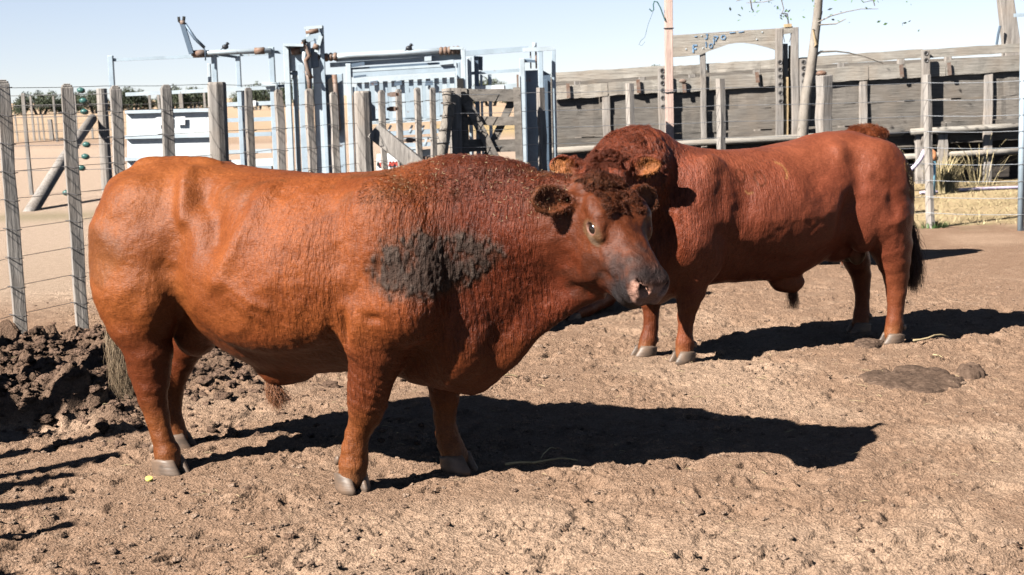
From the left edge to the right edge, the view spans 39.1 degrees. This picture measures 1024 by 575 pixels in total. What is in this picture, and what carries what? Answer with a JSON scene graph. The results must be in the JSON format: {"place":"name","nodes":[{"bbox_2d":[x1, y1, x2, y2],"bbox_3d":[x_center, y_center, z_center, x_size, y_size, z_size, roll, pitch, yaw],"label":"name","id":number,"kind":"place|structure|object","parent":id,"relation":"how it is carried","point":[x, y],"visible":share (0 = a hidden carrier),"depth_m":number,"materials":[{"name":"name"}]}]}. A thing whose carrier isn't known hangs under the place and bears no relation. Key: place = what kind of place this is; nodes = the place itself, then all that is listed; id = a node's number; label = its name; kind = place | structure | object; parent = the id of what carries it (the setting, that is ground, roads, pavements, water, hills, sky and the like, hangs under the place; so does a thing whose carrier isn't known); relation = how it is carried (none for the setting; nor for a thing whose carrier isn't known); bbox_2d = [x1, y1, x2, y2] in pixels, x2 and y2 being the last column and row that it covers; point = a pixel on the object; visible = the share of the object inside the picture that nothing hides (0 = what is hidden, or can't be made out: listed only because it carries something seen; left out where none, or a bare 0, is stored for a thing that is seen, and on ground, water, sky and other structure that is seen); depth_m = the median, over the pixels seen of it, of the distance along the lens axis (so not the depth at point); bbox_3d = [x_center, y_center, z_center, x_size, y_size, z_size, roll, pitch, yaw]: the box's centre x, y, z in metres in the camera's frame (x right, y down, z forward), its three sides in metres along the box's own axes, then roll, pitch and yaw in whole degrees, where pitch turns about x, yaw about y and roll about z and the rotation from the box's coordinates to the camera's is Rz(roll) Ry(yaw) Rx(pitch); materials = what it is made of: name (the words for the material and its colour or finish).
{"place":"outdoors","nodes":[
{"label":"outdoors","id":0,"kind":"place"},
{"bbox_2d":[4,323,1004,559],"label":"straw bits","id":1,"kind":"object","parent":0,"point":[615,444],"visible":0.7,"depth_m":6.79,"materials":[{"name":"beige plant"}]},
{"bbox_2d":[0,95,1023,574],"bbox_3d":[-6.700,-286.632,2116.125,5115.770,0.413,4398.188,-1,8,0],"label":"ground","id":2,"kind":"structure","parent":0,"point":[980,251],"depth_m":6.67,"materials":[{"name":"soil"}]},
{"bbox_2d":[12,90,61,114],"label":"bushy tree","id":3,"kind":"object","parent":2,"relation":"on","point":[45,100],"visible":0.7,"depth_m":147.65,"materials":[{"name":"green plant"}]},
{"bbox_2d":[0,87,112,211],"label":"paddock fence","id":4,"kind":"object","parent":2,"relation":"on","point":[49,182],"visible":0.77,"depth_m":25.71,"materials":[{"name":"grey wood"}]},
{"bbox_2d":[57,91,82,110],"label":"bushy tree","id":5,"kind":"object","parent":2,"relation":"on","point":[76,95],"visible":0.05,"depth_m":158.28,"materials":[{"name":"green plant"}]},
{"bbox_2d":[76,89,110,113],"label":"bushy tree","id":6,"kind":"object","parent":2,"relation":"on","point":[92,99],"visible":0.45,"depth_m":148.04,"materials":[{"name":"green plant"}]},
{"bbox_2d":[12,92,207,141],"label":"fence","id":7,"kind":"object","parent":2,"relation":"on","point":[50,122],"visible":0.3,"depth_m":53.50,"materials":[{"name":"grey wood"}]},
{"bbox_2d":[122,86,154,109],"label":"bushy tree","id":8,"kind":"object","parent":2,"relation":"on","point":[143,101],"visible":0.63,"depth_m":138.70,"materials":[{"name":"green plant"}]},
{"bbox_2d":[145,476,152,481],"bbox_3d":[-1.571,0.828,6.247,0.034,0.020,0.033,-1,8,0],"label":"yellow disc","id":9,"kind":"object","parent":2,"relation":"on","point":[148,478],"visible":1,"depth_m":6.24,"materials":[{"name":"plastic"}]},
{"bbox_2d":[153,84,192,108],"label":"bushy tree","id":10,"kind":"object","parent":2,"relation":"on","point":[175,98],"visible":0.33,"depth_m":148.33,"materials":[{"name":"green plant"}]},
{"bbox_2d":[107,16,284,168],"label":"steel panel yard","id":11,"kind":"structure","parent":2,"relation":"on","point":[188,122],"depth_m":19.08,"materials":[{"name":"white metal"}]},
{"bbox_2d":[221,42,228,49],"bbox_3d":[-3.761,-3.155,18.895,0.144,0.115,0.056,-1,8,0],"label":"bird","id":12,"kind":"object","parent":11,"relation":"on","point":[225,46],"visible":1,"depth_m":18.88},
{"bbox_2d":[184,86,207,108],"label":"bushy tree","id":13,"kind":"object","parent":2,"relation":"on","point":[197,98],"visible":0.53,"depth_m":153.70,"materials":[{"name":"green plant"}]},
{"bbox_2d":[0,80,451,333],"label":"wire fence","id":14,"kind":"object","parent":2,"relation":"on","point":[387,141],"visible":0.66,"depth_m":10.89,"materials":[{"name":"grey wood"}]},
{"bbox_2d":[229,81,270,109],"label":"bushy tree","id":15,"kind":"object","parent":2,"relation":"on","point":[261,95],"visible":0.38,"depth_m":142.82,"materials":[{"name":"green plant"}]},
{"bbox_2d":[280,78,313,109],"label":"bushy tree","id":16,"kind":"object","parent":2,"relation":"on","point":[283,89],"visible":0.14,"depth_m":138.32,"materials":[{"name":"green plant"}]},
{"bbox_2d":[88,153,668,495],"bbox_3d":[-0.606,0.136,6.170,2.722,1.406,0.879,2,8,21],"label":"bull","id":17,"kind":"object","parent":2,"relation":"on","point":[449,291],"visible":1,"depth_m":5.86,"materials":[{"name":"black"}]},
{"bbox_2d":[380,153,573,221],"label":"hay flecks","id":18,"kind":"object","parent":17,"relation":"on","point":[489,182],"visible":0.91,"depth_m":5.76,"materials":[{"name":"plant"}]},
{"bbox_2d":[283,25,556,172],"bbox_3d":[-1.189,-2.217,19.420,3.575,2.607,1.150,-1,8,0],"label":"cattle crush","id":19,"kind":"object","parent":2,"relation":"on","point":[303,59],"visible":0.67,"depth_m":19.02,"materials":[{"name":"metal"}]},
{"bbox_2d":[406,43,412,50],"bbox_3d":[-1.357,-3.140,18.905,0.144,0.115,0.056,-1,8,0],"label":"bird","id":20,"kind":"object","parent":19,"relation":"on","point":[409,47],"visible":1,"depth_m":18.89},
{"bbox_2d":[437,88,462,155],"bbox_3d":[-0.654,-1.105,14.911,0.304,1.896,0.264,-1,8,0],"label":"gate post","id":21,"kind":"object","parent":2,"relation":"on","point":[451,120],"visible":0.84,"depth_m":14.76,"materials":[{"name":"wood"}]},
{"bbox_2d":[461,87,522,160],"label":"wooden gate","id":22,"kind":"structure","parent":21,"relation":"attached to","point":[486,143],"depth_m":14.99,"materials":[{"name":"grey wood"}]},
{"bbox_2d":[472,76,512,105],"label":"bushy tree","id":23,"kind":"object","parent":2,"relation":"on","point":[486,102],"visible":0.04,"depth_m":128.16,"materials":[{"name":"green plant"}]},
{"bbox_2d":[0,279,1023,574],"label":"soil clods","id":24,"kind":"object","parent":2,"relation":"on","point":[102,423],"visible":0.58,"depth_m":7.02,"materials":[{"name":"brown soil"}]},
{"bbox_2d":[505,457,576,465],"bbox_3d":[0.129,0.769,6.382,0.320,0.029,0.033,-1,8,0],"label":"straw stalk","id":25,"kind":"object","parent":2,"relation":"on","point":[524,462],"visible":1,"depth_m":6.38,"materials":[{"name":"brown plant"}]},
{"bbox_2d":[565,293,615,320],"bbox_3d":[0.066,-0.228,10.470,1.072,0.934,2.235,5,10,40],"label":"bull","id":26,"kind":"object","parent":2,"relation":"on","point":[609,300],"visible":0.03,"depth_m":10.49,"materials":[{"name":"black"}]},
{"bbox_2d":[639,0,674,138],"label":"tall pole","id":27,"kind":"object","parent":2,"relation":"on","point":[668,28],"visible":0.68,"depth_m":15.88,"materials":[{"name":"paint"}]},
{"bbox_2d":[448,37,1023,230],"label":"wire fence","id":28,"kind":"object","parent":2,"relation":"on","point":[721,105],"visible":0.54,"depth_m":15.75,"materials":[{"name":"grey metal"}]},
{"bbox_2d":[673,13,798,147],"bbox_3d":[3.560,-2.954,23.334,2.156,2.890,0.239,-1,8,0],"label":"sliding gate frame","id":29,"kind":"object","parent":2,"relation":"on","point":[786,86],"visible":0.85,"depth_m":23.18,"materials":[{"name":"grey wood"}]},
{"bbox_2d":[549,124,927,364],"bbox_3d":[1.393,-0.298,8.898,2.548,1.435,0.877,-5,9,-26],"label":"bull","id":30,"kind":"object","parent":2,"relation":"on","point":[784,217],"visible":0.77,"depth_m":8.66,"materials":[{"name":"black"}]},
{"bbox_2d":[550,43,1019,183],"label":"wooden fence","id":31,"kind":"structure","parent":2,"relation":"on","point":[752,110],"depth_m":23.42,"materials":[{"name":"grey wood"}]},
{"bbox_2d":[995,0,1023,118],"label":"leaning post","id":32,"kind":"object","parent":31,"relation":"attached to","point":[1008,29],"visible":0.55,"depth_m":23.86,"materials":[{"name":"brown wood"}]},
{"bbox_2d":[729,0,918,137],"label":"slim tree","id":33,"kind":"object","parent":2,"relation":"on","point":[805,105],"visible":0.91,"depth_m":20.24,"materials":[{"name":"beige plant"}]},
{"bbox_2d":[815,70,832,132],"bbox_3d":[3.715,-1.567,17.151,0.195,2.008,0.185,-5,8,-23],"label":"strainer post","id":34,"kind":"object","parent":2,"relation":"on","point":[822,109],"visible":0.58,"depth_m":17.02,"materials":[{"name":"grey wood"}]},
{"bbox_2d":[828,123,889,268],"bbox_3d":[2.523,-0.808,13.036,2.096,1.285,0.732,-2,8,-6],"label":"bull","id":35,"kind":"object","parent":2,"relation":"on","point":[875,130],"visible":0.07,"depth_m":12.95,"materials":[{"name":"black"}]},
{"bbox_2d":[854,338,883,348],"bbox_3d":[2.247,0.358,9.142,0.196,0.059,0.292,4,9,34],"label":"dung pat","id":36,"kind":"object","parent":2,"relation":"on","point":[868,343],"visible":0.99,"depth_m":9.09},
{"bbox_2d":[858,365,964,393],"bbox_3d":[2.279,0.513,8.085,0.696,0.059,0.599,-8,10,-39],"label":"dung pat","id":37,"kind":"object","parent":2,"relation":"on","point":[919,379],"visible":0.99,"depth_m":8.02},
{"bbox_2d":[913,334,948,341],"bbox_3d":[2.680,0.319,9.237,0.313,0.028,0.031,-6,9,-31],"label":"straw stalk","id":38,"kind":"object","parent":2,"relation":"on","point":[921,339],"visible":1,"depth_m":9.21,"materials":[{"name":"beige plant"}]},
{"bbox_2d":[919,220,948,228],"bbox_3d":[4.791,-0.723,16.348,0.386,0.093,0.269,-1,8,0],"label":"grass tuft","id":39,"kind":"object","parent":2,"relation":"on","point":[940,225],"visible":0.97,"depth_m":16.31,"materials":[{"name":"green plant"}]},
{"bbox_2d":[932,149,936,194],"bbox_3d":[6.094,-1.687,20.984,0.157,0.688,0.110,-1,8,0],"label":"standpipe","id":40,"kind":"object","parent":2,"relation":"on","point":[934,168],"visible":0.34,"depth_m":20.94,"materials":[{"name":"blue plastic"}]},
{"bbox_2d":[911,149,923,170],"bbox_3d":[5.779,-1.790,20.767,0.363,0.388,0.059,-1,8,0],"label":"hose","id":41,"kind":"object","parent":40,"relation":"hanging from","point":[919,160],"visible":0.49,"depth_m":20.74,"materials":[{"name":"white plastic"}]},
{"bbox_2d":[916,153,972,193],"bbox_3d":[6.392,-1.729,21.403,0.890,0.646,0.874,-8,10,-39],"label":"grass tuft","id":42,"kind":"object","parent":2,"relation":"on","point":[944,175],"visible":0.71,"depth_m":21.29,"materials":[{"name":"beige plant"}]},
{"bbox_2d":[919,186,1017,194],"bbox_3d":[6.896,-1.466,21.552,2.047,0.049,0.213,-4,8,-21],"label":"ground hose","id":43,"kind":"object","parent":2,"relation":"on","point":[982,188],"visible":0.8,"depth_m":21.62,"materials":[{"name":"white plastic"}]},
{"bbox_2d":[933,134,1007,186],"bbox_3d":[7.299,-1.996,22.568,1.561,0.816,1.618,-8,10,-40],"label":"grass tuft","id":44,"kind":"object","parent":2,"relation":"on","point":[979,182],"visible":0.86,"depth_m":22.53,"materials":[{"name":"beige plant"}]},
{"bbox_2d":[956,362,985,379],"bbox_3d":[2.612,0.477,8.191,0.179,0.090,0.265,-1,8,0],"label":"rock","id":45,"kind":"object","parent":2,"relation":"on","point":[971,370],"visible":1,"depth_m":8.12,"materials":[{"name":"brown stone"}]},
{"bbox_2d":[0,0,1023,102],"label":"sky","id":46,"kind":"structure","parent":0,"point":[44,43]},
{"bbox_2d":[913,179,1017,224],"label":"dry grass","id":47,"kind":"structure","parent":0,"point":[971,207],"depth_m":18.73,"materials":[{"name":"beige plant"}]}
]}

